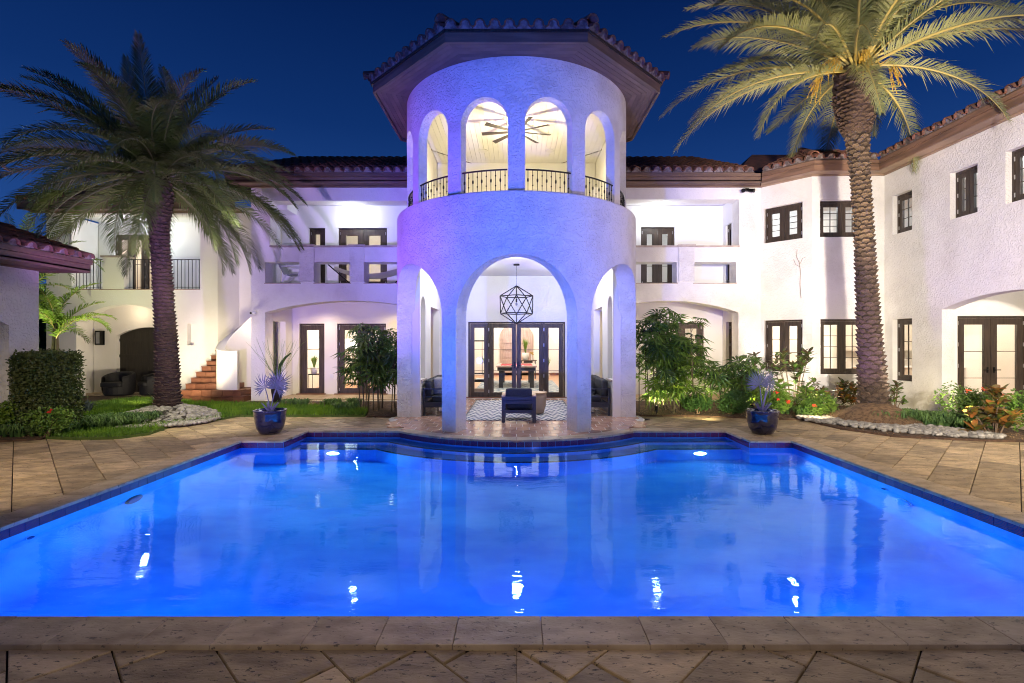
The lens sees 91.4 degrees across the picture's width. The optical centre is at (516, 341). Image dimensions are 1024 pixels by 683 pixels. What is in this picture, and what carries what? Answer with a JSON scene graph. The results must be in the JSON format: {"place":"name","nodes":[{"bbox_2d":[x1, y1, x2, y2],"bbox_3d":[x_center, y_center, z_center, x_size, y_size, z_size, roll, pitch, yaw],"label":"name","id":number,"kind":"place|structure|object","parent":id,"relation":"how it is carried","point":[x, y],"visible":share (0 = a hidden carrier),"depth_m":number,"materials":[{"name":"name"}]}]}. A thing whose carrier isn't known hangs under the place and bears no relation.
{"place":"outdoors","nodes":[
{"label":"outdoors","id":0,"kind":"place"},
{"bbox_2d":[46,395,367,440],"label":"lawn","id":1,"kind":"structure","parent":0,"point":[95,437],"depth_m":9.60,"materials":[{"name":"green plant"}]},
{"bbox_2d":[5,348,87,435],"bbox_3d":[-8.898,0.937,9.499,1.033,1.627,1.031,0,0,0],"label":"clipped hedge","id":2,"kind":"object","parent":1,"relation":"on","point":[48,378],"visible":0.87,"depth_m":9.18,"materials":[{"name":"green plant"}]},
{"bbox_2d":[17,405,79,437],"bbox_3d":[-8.563,1.460,9.113,1.132,0.601,0.494,0,0,0],"label":"flowering bush","id":3,"kind":"object","parent":1,"relation":"on","point":[50,420],"visible":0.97,"depth_m":9.07,"materials":[{"name":"green plant"}]},
{"bbox_2d":[0,410,165,436],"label":"border grass","id":4,"kind":"structure","parent":1,"relation":"on","point":[110,419],"depth_m":9.80,"materials":[{"name":"green plant"}]},
{"bbox_2d":[83,399,101,410],"bbox_3d":[-10.269,1.545,12.056,0.502,0.370,0.576,0,0,20],"label":"aloe","id":5,"kind":"object","parent":1,"relation":"on","point":[88,405],"visible":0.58,"depth_m":12.00,"materials":[{"name":"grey plant"}]},
{"bbox_2d":[115,403,221,427],"bbox_3d":[-7.754,1.595,10.962,2.264,0.327,2.191,0,0,0],"label":"pebble bed","id":6,"kind":"object","parent":1,"relation":"on","point":[187,410],"visible":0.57,"depth_m":10.99,"materials":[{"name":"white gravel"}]},
{"bbox_2d":[0,30,306,406],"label":"palm tree","id":7,"kind":"object","parent":6,"relation":"in","point":[152,160],"visible":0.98,"depth_m":10.82,"materials":[{"name":"green plant"}]},
{"bbox_2d":[277,397,311,405],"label":"grassy tuft","id":8,"kind":"object","parent":1,"relation":"on","point":[294,400],"visible":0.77,"depth_m":13.24,"materials":[{"name":"green plant"}]},
{"bbox_2d":[330,401,361,409],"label":"grassy tuft","id":9,"kind":"object","parent":1,"relation":"on","point":[338,405],"visible":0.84,"depth_m":12.51,"materials":[{"name":"green plant"}]},
{"bbox_2d":[308,374,318,387],"bbox_3d":[-6.925,1.425,17.325,0.450,0.610,0.350,0,0,0],"label":"side table","id":10,"kind":"object","parent":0,"point":[312,379],"visible":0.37,"depth_m":17.16,"materials":[{"name":"black metal"}]},
{"bbox_2d":[310,355,317,373],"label":"potted plant","id":11,"kind":"object","parent":10,"relation":"on","point":[314,369],"visible":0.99,"depth_m":17.25,"materials":[{"name":"green plant"}]},
{"bbox_2d":[0,0,1023,290],"label":"sky","id":12,"kind":"structure","parent":0,"point":[306,61],"materials":[{"name":"blue"}]},
{"bbox_2d":[0,416,1023,682],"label":"ground","id":13,"kind":"structure","parent":0,"point":[413,651],"depth_m":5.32,"materials":[{"name":"brown stone"}]},
{"bbox_2d":[39,273,45,349],"bbox_3d":[-18.551,-0.867,18.965,6.424,5.495,2.716,0,0,0],"label":"background tree","id":14,"kind":"object","parent":13,"relation":"on","point":[42,334],"visible":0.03,"depth_m":18.27,"materials":[{"name":"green plant"}]},
{"bbox_2d":[0,222,94,408],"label":"pool cabana","id":15,"kind":"object","parent":13,"relation":"on","point":[26,258],"visible":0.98,"depth_m":9.35,"materials":[{"name":"paint"}]},
{"bbox_2d":[15,181,281,395],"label":"stair wing","id":16,"kind":"structure","parent":13,"relation":"on","point":[213,311],"depth_m":16.24,"materials":[{"name":"white paint"}]},
{"bbox_2d":[76,259,102,288],"bbox_3d":[-13.645,-2.150,16.000,0.990,0.960,0.030,0,0,0],"label":"balcony railing","id":17,"kind":"object","parent":16,"relation":"on","point":[90,277],"visible":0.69,"depth_m":15.99,"materials":[{"name":"black metal"}]},
{"bbox_2d":[95,331,104,344],"bbox_3d":[-14.280,-0.125,17.113,0.240,0.490,0.165,0,0,0],"label":"wall sconce","id":18,"kind":"object","parent":16,"relation":"attached to","point":[99,337],"depth_m":17.05,"materials":[{"name":"black metal"}]},
{"bbox_2d":[100,371,135,395],"bbox_3d":[-13.000,1.370,16.375,0.898,0.760,0.850,0,0,0],"label":"tub chair","id":19,"kind":"object","parent":16,"relation":"on","point":[122,383],"visible":0.99,"depth_m":16.18,"materials":[{"name":"black wicker"}]},
{"bbox_2d":[116,235,150,288],"bbox_3d":[-13.225,-2.700,17.504,1.550,2.040,0.092,0,0,0],"label":"balcony door","id":20,"kind":"structure","parent":16,"relation":"in","point":[143,256],"depth_m":17.47,"materials":[{"name":"brown wood"}]},
{"bbox_2d":[138,373,154,395],"bbox_3d":[-11.934,1.370,16.519,0.898,0.760,0.850,0,0,40],"label":"tub chair","id":21,"kind":"object","parent":16,"relation":"on","point":[145,384],"visible":0.4,"depth_m":16.11,"materials":[{"name":"black wicker"}]},
{"bbox_2d":[132,259,199,288],"bbox_3d":[-11.255,-2.150,16.000,2.350,0.960,0.030,0,0,0],"label":"balcony railing","id":22,"kind":"object","parent":16,"relation":"on","point":[177,272],"visible":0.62,"depth_m":15.99,"materials":[{"name":"black metal"}]},
{"bbox_2d":[0,396,396,443],"bbox_3d":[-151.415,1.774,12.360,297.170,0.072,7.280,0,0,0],"label":"garden bed","id":23,"kind":"object","parent":13,"relation":"on","point":[385,409],"visible":0.17,"depth_m":12.78,"materials":[{"name":"green plant"}]},
{"bbox_2d":[0,400,19,437],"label":"garden bush","id":24,"kind":"object","parent":23,"relation":"on","point":[5,418],"visible":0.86,"depth_m":9.04,"materials":[{"name":"green plant"}]},
{"bbox_2d":[17,212,105,302],"bbox_3d":[-13.608,-0.824,13.765,3.427,5.153,3.320,0,0,32],"label":"areca palm","id":25,"kind":"object","parent":23,"relation":"on","point":[61,284],"visible":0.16,"depth_m":14.09,"materials":[{"name":"green plant"}]},
{"bbox_2d":[39,282,116,350],"bbox_3d":[-11.819,0.092,13.006,2.280,3.323,2.705,0,0,-40],"label":"areca palm","id":26,"kind":"object","parent":23,"relation":"on","point":[57,319],"visible":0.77,"depth_m":12.86,"materials":[{"name":"green plant"}]},
{"bbox_2d":[246,337,305,402],"bbox_3d":[-6.745,0.782,14.189,1.284,1.935,1.693,0,0,30],"label":"spiky plant","id":27,"kind":"object","parent":23,"relation":"on","point":[276,395],"visible":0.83,"depth_m":14.20,"materials":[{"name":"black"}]},
{"bbox_2d":[317,398,343,405],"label":"grassy tuft","id":28,"kind":"object","parent":23,"relation":"on","point":[325,401],"visible":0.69,"depth_m":13.14,"materials":[{"name":"green plant"}]},
{"bbox_2d":[333,397,364,405],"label":"grassy tuft","id":29,"kind":"object","parent":23,"relation":"on","point":[349,400],"visible":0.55,"depth_m":13.38,"materials":[{"name":"green plant"}]},
{"bbox_2d":[330,322,396,411],"bbox_3d":[-3.509,0.642,12.669,2.223,2.219,1.956,0,0,-36],"label":"lady palm","id":30,"kind":"object","parent":23,"relation":"on","point":[376,361],"visible":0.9,"depth_m":12.44,"materials":[{"name":"green plant"}]},
{"bbox_2d":[1,403,1023,438],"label":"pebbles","id":31,"kind":"object","parent":23,"relation":"on","point":[708,415],"visible":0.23,"depth_m":11.79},
{"bbox_2d":[253,408,286,434],"bbox_3d":[-4.740,1.538,9.620,0.600,0.460,0.600,0,0,0],"label":"glazed pot","id":32,"kind":"object","parent":13,"relation":"on","point":[266,422],"visible":0.98,"depth_m":9.41,"materials":[{"name":"ceramic"}]},
{"bbox_2d":[255,370,289,410],"bbox_3d":[-4.742,0.942,9.752,0.503,0.920,0.589,0,0,42],"label":"fan palm","id":33,"kind":"object","parent":32,"relation":"in","point":[275,383],"visible":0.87,"depth_m":9.62,"materials":[{"name":"grey plant"}]},
{"bbox_2d":[224,156,760,400],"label":"house","id":34,"kind":"structure","parent":13,"relation":"on","point":[698,240],"depth_m":15.50,"materials":[{"name":"paint"}]},
{"bbox_2d":[278,264,299,282],"bbox_3d":[-6.842,-2.125,15.230,0.850,0.875,0.510,0,0,0],"label":"garden chair","id":35,"kind":"object","parent":34,"relation":"on","point":[284,270],"visible":0.55,"depth_m":15.04,"materials":[{"name":"grey plastic"}]},
{"bbox_2d":[300,324,323,392],"bbox_3d":[-6.715,0.570,16.525,0.830,2.320,0.090,0,0,0],"label":"arcade window","id":36,"kind":"structure","parent":34,"relation":"in","point":[304,328],"depth_m":16.49,"materials":[{"name":"brown wood"}]},
{"bbox_2d":[310,228,324,282],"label":"balcony window","id":37,"kind":"structure","parent":34,"relation":"in","point":[313,231],"depth_m":15.82,"materials":[{"name":"brown wood"}]},
{"bbox_2d":[345,339,356,387],"bbox_3d":[-5.800,0.820,17.700,0.520,1.820,0.520,0,0,0],"label":"floor lamp","id":38,"kind":"object","parent":34,"relation":"on","point":[347,343],"visible":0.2,"depth_m":17.46,"materials":[{"name":"white"}]},
{"bbox_2d":[338,324,385,392],"bbox_3d":[-5.085,0.570,16.524,1.610,2.320,0.092,0,0,0],"label":"arcade door","id":39,"kind":"structure","parent":34,"relation":"in","point":[341,327],"depth_m":16.49,"materials":[{"name":"brown wood"}]},
{"bbox_2d":[328,264,396,282],"bbox_3d":[-4.375,-2.033,15.250,2.772,0.661,0.760,0,0,0],"label":"hammock","id":40,"kind":"object","parent":34,"relation":"on","point":[386,274],"visible":0.4,"depth_m":15.12,"materials":[{"name":"beige fabric"}]},
{"bbox_2d":[339,228,386,282],"bbox_3d":[-4.850,-2.640,15.854,1.540,1.880,0.092,0,0,0],"label":"balcony door","id":41,"kind":"structure","parent":34,"relation":"in","point":[363,234],"depth_m":15.82,"materials":[{"name":"brown wood"}]},
{"bbox_2d":[468,322,564,396],"bbox_3d":[0.005,0.570,15.576,3.010,2.360,0.128,0,0,0],"label":"porch door","id":42,"kind":"structure","parent":34,"relation":"in","point":[488,327],"depth_m":15.56,"materials":[{"name":"brown wood"}]},
{"bbox_2d":[500,324,532,374],"bbox_3d":[0.000,0.390,25.895,1.700,2.720,0.110,0,0,0],"label":"entrance door","id":43,"kind":"structure","parent":34,"relation":"in","point":[506,342],"depth_m":25.89,"materials":[{"name":"pink wood"}]},
{"bbox_2d":[500,328,532,374],"bbox_3d":[0.000,0.390,25.925,1.700,2.720,0.050,0,0,0],"label":"door slab","id":44,"kind":"structure","parent":43,"relation":"in","point":[502,332],"depth_m":25.90,"materials":[{"name":"pink wood"}]},
{"bbox_2d":[477,380,558,391],"bbox_3d":[0.050,1.744,19.300,3.100,0.011,6.000,0,0,0],"label":"rug","id":45,"kind":"object","parent":34,"relation":"on","point":[553,387],"visible":0.29,"depth_m":19.75,"materials":[{"name":"white fabric"}]},
{"bbox_2d":[496,363,536,387],"bbox_3d":[0.000,1.325,20.000,1.520,0.830,2.680,0,0,0],"label":"table","id":46,"kind":"object","parent":45,"relation":"on","point":[508,366],"visible":0.92,"depth_m":18.75,"materials":[{"name":"brown wood"}]},
{"bbox_2d":[521,360,536,378],"bbox_3d":[0.550,1.310,23.600,0.800,0.880,0.400,0,0,0],"label":"console table","id":47,"kind":"object","parent":34,"relation":"on","point":[527,361],"visible":0.54,"depth_m":23.42,"materials":[{"name":"brown wood"}]},
{"bbox_2d":[522,339,528,359],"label":"potted plant","id":48,"kind":"object","parent":47,"relation":"on","point":[525,355],"visible":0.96,"depth_m":23.51,"materials":[{"name":"green plant"}]},
{"bbox_2d":[641,227,673,282],"bbox_3d":[4.455,-2.655,15.854,1.070,1.910,0.092,0,0,0],"label":"balcony door","id":49,"kind":"structure","parent":34,"relation":"in","point":[656,232],"depth_m":15.82,"materials":[{"name":"brown wood"}]},
{"bbox_2d":[669,323,702,366],"bbox_3d":[5.425,0.115,16.544,1.450,1.470,0.092,0,0,0],"label":"arcade window","id":50,"kind":"structure","parent":34,"relation":"in","point":[699,331],"depth_m":16.51,"materials":[{"name":"brown wood"}]},
{"bbox_2d":[728,224,730,282],"bbox_3d":[6.604,-2.650,15.330,0.092,1.900,0.420,0,0,0],"label":"balcony side door","id":51,"kind":"structure","parent":34,"relation":"in","point":[729,226],"depth_m":15.43,"materials":[{"name":"brown wood"}]},
{"bbox_2d":[729,322,731,361],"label":"arcade side window","id":52,"kind":"structure","parent":34,"relation":"in","point":[730,323],"depth_m":16.06,"materials":[{"name":"brown wood"}]},
{"bbox_2d":[0,428,1023,650],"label":"pool coping","id":53,"kind":"object","parent":13,"relation":"on","point":[607,633],"visible":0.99,"depth_m":3.05,"materials":[{"name":"stone"}]},
{"bbox_2d":[0,433,1023,539],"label":"swimming pool","id":54,"kind":"structure","parent":13,"relation":"in","point":[30,524],"depth_m":7.88,"materials":[{"name":"tile"}]},
{"bbox_2d":[0,437,1023,618],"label":"water","id":55,"kind":"structure","parent":54,"relation":"in","point":[400,526],"depth_m":4.71,"materials":[{"name":"blue liquid"}]},
{"bbox_2d":[745,408,779,434],"bbox_3d":[4.720,1.538,9.600,0.600,0.460,0.600,0,0,0],"label":"glazed pot","id":56,"kind":"object","parent":13,"relation":"on","point":[762,422],"visible":0.97,"depth_m":9.39,"materials":[{"name":"ceramic"}]},
{"bbox_2d":[746,369,776,411],"bbox_3d":[4.779,0.946,9.698,0.601,0.911,0.432,0,0,-38],"label":"fan palm","id":57,"kind":"object","parent":56,"relation":"in","point":[768,379],"visible":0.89,"depth_m":9.60,"materials":[{"name":"grey plant"}]},
{"bbox_2d":[636,401,1023,443],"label":"garden bed","id":58,"kind":"object","parent":13,"relation":"on","point":[677,413],"visible":0.36,"depth_m":11.30,"materials":[{"name":"soil"}]},
{"bbox_2d":[638,373,710,413],"bbox_3d":[3.808,1.267,12.209,1.713,0.992,1.275,0,0,0],"label":"shrub","id":59,"kind":"object","parent":58,"relation":"on","point":[660,388],"visible":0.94,"depth_m":12.03,"materials":[{"name":"green plant"}]},
{"bbox_2d":[636,307,720,412],"bbox_3d":[3.639,0.445,12.629,2.704,2.612,1.975,0,0,0],"label":"lady palm","id":60,"kind":"object","parent":58,"relation":"on","point":[668,351],"visible":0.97,"depth_m":12.20,"materials":[{"name":"green plant"}]},
{"bbox_2d":[678,393,713,413],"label":"garden bush","id":61,"kind":"object","parent":58,"relation":"on","point":[696,404],"visible":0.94,"depth_m":11.98,"materials":[{"name":"green plant"}]},
{"bbox_2d":[688,355,766,412],"bbox_3d":[5.224,1.036,12.358,1.916,1.433,1.589,0,0,0],"label":"lady palm","id":62,"kind":"object","parent":58,"relation":"on","point":[728,381],"visible":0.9,"depth_m":12.19,"materials":[{"name":"green plant"}]},
{"bbox_2d":[714,386,755,414],"bbox_3d":[5.212,1.407,11.919,0.977,0.712,0.486,0,0,-8],"label":"garden bush","id":63,"kind":"object","parent":58,"relation":"on","point":[731,402],"visible":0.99,"depth_m":11.86,"materials":[{"name":"green plant"}]},
{"bbox_2d":[728,371,765,403],"bbox_3d":[5.791,1.265,12.520,1.101,1.043,0.668,0,0,0],"label":"garden bush","id":64,"kind":"object","parent":58,"relation":"on","point":[754,393],"visible":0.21,"depth_m":12.37,"materials":[{"name":"green plant"}]},
{"bbox_2d":[741,352,777,406],"bbox_3d":[6.389,1.010,13.241,0.966,1.489,1.165,0,0,0],"label":"croton","id":65,"kind":"object","parent":58,"relation":"on","point":[755,354],"visible":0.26,"depth_m":13.26,"materials":[{"name":"green plant"}]},
{"bbox_2d":[754,388,793,413],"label":"flowering bush","id":66,"kind":"object","parent":58,"relation":"on","point":[780,402],"visible":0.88,"depth_m":11.63,"materials":[{"name":"green plant"}]},
{"bbox_2d":[754,379,794,402],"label":"broadleaf plant","id":67,"kind":"object","parent":58,"relation":"on","point":[785,384],"visible":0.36,"depth_m":11.78,"materials":[{"name":"green plant"}]},
{"bbox_2d":[767,346,817,408],"bbox_3d":[7.170,0.932,12.941,1.139,1.644,1.182,0,0,-24],"label":"croton","id":68,"kind":"object","parent":58,"relation":"on","point":[804,359],"visible":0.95,"depth_m":12.78,"materials":[{"name":"green plant"}]},
{"bbox_2d":[789,381,827,402],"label":"broadleaf plant","id":69,"kind":"object","parent":58,"relation":"on","point":[805,389],"visible":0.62,"depth_m":12.07,"materials":[{"name":"green plant"}]},
{"bbox_2d":[792,392,839,415],"bbox_3d":[6.982,1.463,11.560,1.031,0.593,0.805,0,0,14],"label":"flowering bush","id":70,"kind":"object","parent":58,"relation":"on","point":[822,403],"visible":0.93,"depth_m":11.47,"materials":[{"name":"green plant"}]},
{"bbox_2d":[808,377,854,406],"bbox_3d":[7.683,1.313,12.499,1.216,0.891,1.081,0,0,42],"label":"croton","id":71,"kind":"object","parent":58,"relation":"on","point":[845,395],"visible":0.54,"depth_m":12.39,"materials":[{"name":"green plant"}]},
{"bbox_2d":[836,375,857,405],"bbox_3d":[8.628,1.247,12.705,1.026,1.024,1.056,0,0,0],"label":"croton","id":72,"kind":"object","parent":58,"relation":"on","point":[852,384],"visible":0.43,"depth_m":12.70,"materials":[{"name":"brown plant"}]},
{"bbox_2d":[822,403,922,424],"bbox_3d":[7.807,1.540,10.853,2.116,0.420,2.126,0,0,0],"label":"soil mound","id":73,"kind":"object","parent":58,"relation":"on","point":[858,412],"visible":0.68,"depth_m":10.48,"materials":[{"name":"brown soil"}]},
{"bbox_2d":[659,0,1023,403],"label":"palm tree","id":74,"kind":"object","parent":73,"relation":"on","point":[848,39],"visible":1,"depth_m":10.79,"materials":[{"name":"bark"},{"name":"palm leaves"}]},
{"bbox_2d":[782,404,1000,430],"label":"border grass","id":75,"kind":"structure","parent":58,"relation":"on","point":[945,418],"depth_m":10.05,"materials":[{"name":"green plant"}]},
{"bbox_2d":[888,380,907,406],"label":"leafy shrub","id":76,"kind":"object","parent":58,"relation":"on","point":[897,392],"visible":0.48,"depth_m":12.31,"materials":[{"name":"green plant"}]},
{"bbox_2d":[796,414,1006,438],"bbox_3d":[7.487,1.697,10.059,3.410,0.115,1.306,0,0,40],"label":"pebble bed","id":77,"kind":"object","parent":58,"relation":"on","point":[934,430],"visible":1,"depth_m":9.64,"materials":[{"name":"stone"}]},
{"bbox_2d":[931,380,1006,416],"bbox_3d":[9.305,1.285,10.209,1.340,0.956,0.840,0,0,0],"label":"flowering bush","id":78,"kind":"object","parent":58,"relation":"on","point":[962,399],"visible":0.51,"depth_m":10.18,"materials":[{"name":"green plant"}]},
{"bbox_2d":[959,383,1023,432],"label":"croton","id":79,"kind":"object","parent":58,"relation":"on","point":[1006,418],"visible":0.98,"depth_m":9.08,"materials":[{"name":"orange plant"}]},
{"bbox_2d":[999,388,1023,431],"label":"garden bush","id":80,"kind":"object","parent":58,"relation":"on","point":[1012,405],"visible":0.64,"depth_m":9.39,"materials":[{"name":"green plant"}]},
{"bbox_2d":[741,76,1023,429],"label":"side wing","id":81,"kind":"structure","parent":13,"relation":"on","point":[948,219],"depth_m":12.65,"materials":[{"name":"white paint"}]},
{"bbox_2d":[765,203,801,242],"bbox_3d":[7.645,-3.355,14.254,0.092,1.010,1.023,0,0,-42],"label":"window","id":82,"kind":"structure","parent":81,"relation":"in","point":[784,211],"depth_m":14.25,"materials":[{"name":"brown wood"}]},
{"bbox_2d":[765,320,801,371],"bbox_3d":[7.645,0.120,14.254,0.092,1.460,1.023,0,0,-42],"label":"window","id":83,"kind":"structure","parent":81,"relation":"in","point":[784,325],"depth_m":14.27,"materials":[{"name":"brown wood"}]},
{"bbox_2d":[820,201,853,236],"bbox_3d":[8.903,-3.340,13.723,1.296,1.000,0.090,0,0,1],"label":"window","id":84,"kind":"structure","parent":81,"relation":"in","point":[840,206],"depth_m":13.69,"materials":[{"name":"brown wood"}]},
{"bbox_2d":[820,319,857,373],"bbox_3d":[8.910,0.140,13.722,1.282,1.500,0.092,0,0,1],"label":"window","id":85,"kind":"structure","parent":81,"relation":"in","point":[841,324],"depth_m":13.69,"materials":[{"name":"brown wood"}]},
{"bbox_2d":[897,191,911,233],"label":"window","id":86,"kind":"structure","parent":81,"relation":"in","point":[901,199],"depth_m":13.10,"materials":[{"name":"brown wood"}]},
{"bbox_2d":[897,318,911,380],"bbox_3d":[10.144,0.215,12.931,0.092,1.610,0.654,0,0,0],"label":"window","id":87,"kind":"structure","parent":81,"relation":"in","point":[901,323],"depth_m":13.13,"materials":[{"name":"brown wood"}]},
{"bbox_2d":[846,325,965,374],"bbox_3d":[12.410,0.590,16.270,3.120,2.280,1.440,0,0,0],"label":"kitchen cabinet","id":88,"kind":"object","parent":81,"relation":"on","point":[848,335],"visible":0.04,"depth_m":16.60,"materials":[{"name":"beige"}]},
{"bbox_2d":[956,165,976,217],"bbox_3d":[10.144,-3.335,11.156,0.092,1.070,0.686,0,0,0],"label":"window","id":89,"kind":"structure","parent":81,"relation":"in","point":[970,174],"depth_m":11.22,"materials":[{"name":"brown wood"}]},
{"bbox_2d":[958,316,1023,412],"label":"kitchen door","id":90,"kind":"structure","parent":81,"relation":"in","point":[989,324],"depth_m":12.00,"materials":[{"name":"brown wood"}]},
{"bbox_2d":[1012,147,1023,201],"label":"window","id":91,"kind":"structure","parent":81,"relation":"in","point":[1017,155],"depth_m":10.09,"materials":[{"name":"brown wood"}]},
{"bbox_2d":[385,398,646,442],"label":"porch floor","id":92,"kind":"structure","parent":0,"point":[431,420],"depth_m":10.43,"materials":[{"name":"beige tile"}]},
{"bbox_2d":[423,375,441,415],"bbox_3d":[-1.810,1.330,12.825,0.780,0.840,2.154,0,0,0],"label":"sofa","id":93,"kind":"object","parent":92,"relation":"on","point":[435,400],"visible":0.43,"depth_m":11.81,"materials":[{"name":"grey fabric"}]},
{"bbox_2d":[434,377,441,393],"bbox_3d":[-1.885,1.090,12.425,0.269,0.400,0.647,0,0,0],"label":"pillow","id":94,"kind":"object","parent":93,"relation":"on","point":[437,382],"visible":0.52,"depth_m":12.10,"materials":[{"name":"white fabric"}]},
{"bbox_2d":[363,13,669,432],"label":"round tower","id":95,"kind":"structure","parent":92,"relation":"on","point":[446,89],"depth_m":9.92,"materials":[{"name":"paint"}]},
{"bbox_2d":[420,176,447,201],"bbox_3d":[-1.713,-3.087,10.301,0.924,0.474,0.074,0,0,42],"label":"balcony railing","id":96,"kind":"object","parent":95,"relation":"on","point":[428,182],"visible":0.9,"depth_m":10.32,"materials":[{"name":"black metal"}]},
{"bbox_2d":[462,169,506,192],"bbox_3d":[-0.625,-3.087,9.719,0.924,0.474,0.073,0,0,14],"label":"balcony railing","id":97,"kind":"object","parent":95,"relation":"on","point":[481,171],"visible":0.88,"depth_m":9.70,"materials":[{"name":"black metal"}]},
{"bbox_2d":[481,116,550,143],"bbox_3d":[-0.003,-5.228,12.203,1.712,0.375,1.696,0,0,0],"label":"ceiling fan","id":98,"kind":"object","parent":95,"relation":"hanging from","point":[505,118],"visible":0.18,"depth_m":12.22,"materials":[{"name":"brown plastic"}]},
{"bbox_2d":[500,264,532,323],"bbox_3d":[0.000,-1.240,13.100,0.876,1.581,0.919,0,0,0],"label":"pendant lantern","id":99,"kind":"object","parent":95,"relation":"hanging from","point":[516,303],"visible":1,"depth_m":13.08,"materials":[{"name":"black metal"}]},
{"bbox_2d":[526,169,570,192],"bbox_3d":[0.625,-3.087,9.719,0.924,0.474,0.073,0,0,-14],"label":"balcony railing","id":100,"kind":"object","parent":95,"relation":"on","point":[551,171],"visible":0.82,"depth_m":9.70,"materials":[{"name":"black metal"}]},
{"bbox_2d":[585,176,612,201],"bbox_3d":[1.713,-3.087,10.301,0.924,0.474,0.074,0,0,-42],"label":"balcony railing","id":101,"kind":"object","parent":95,"relation":"on","point":[604,182],"visible":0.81,"depth_m":10.32,"materials":[{"name":"black metal"}]},
{"bbox_2d":[466,400,566,420],"bbox_3d":[0.090,1.745,12.965,2.580,0.014,3.770,0,0,0],"label":"rug","id":102,"kind":"object","parent":92,"relation":"on","point":[491,410],"visible":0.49,"depth_m":12.10,"materials":[{"name":"grey fabric"}]},
{"bbox_2d":[502,388,535,422],"bbox_3d":[0.050,1.385,11.149,0.744,0.730,0.742,0,0,0],"label":"armchair","id":103,"kind":"object","parent":102,"relation":"on","point":[518,400],"visible":1,"depth_m":10.82,"materials":[{"name":"blue fabric"}]},
{"bbox_2d":[532,391,546,413],"bbox_3d":[0.460,1.470,12.100,0.560,0.500,0.560,0,0,0],"label":"basket table","id":104,"kind":"object","parent":102,"relation":"on","point":[541,396],"visible":0.56,"depth_m":11.89,"materials":[{"name":"beige wicker"}]},
{"bbox_2d":[591,375,609,415],"bbox_3d":[1.810,1.330,12.825,0.780,0.840,2.154,0,0,0],"label":"armchair","id":105,"kind":"object","parent":92,"relation":"on","point":[602,389],"visible":0.51,"depth_m":11.81,"materials":[{"name":"grey fabric"}]},
{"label":"path","id":106,"kind":"structure","parent":0,"visible":0},
{"bbox_2d":[180,318,275,401],"bbox_3d":[-8.914,0.174,15.447,2.361,3.152,2.105,0,0,0],"label":"outdoor stair","id":107,"kind":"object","parent":106,"relation":"on","point":[224,374],"visible":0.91,"depth_m":14.90,"materials":[{"name":"paint"}]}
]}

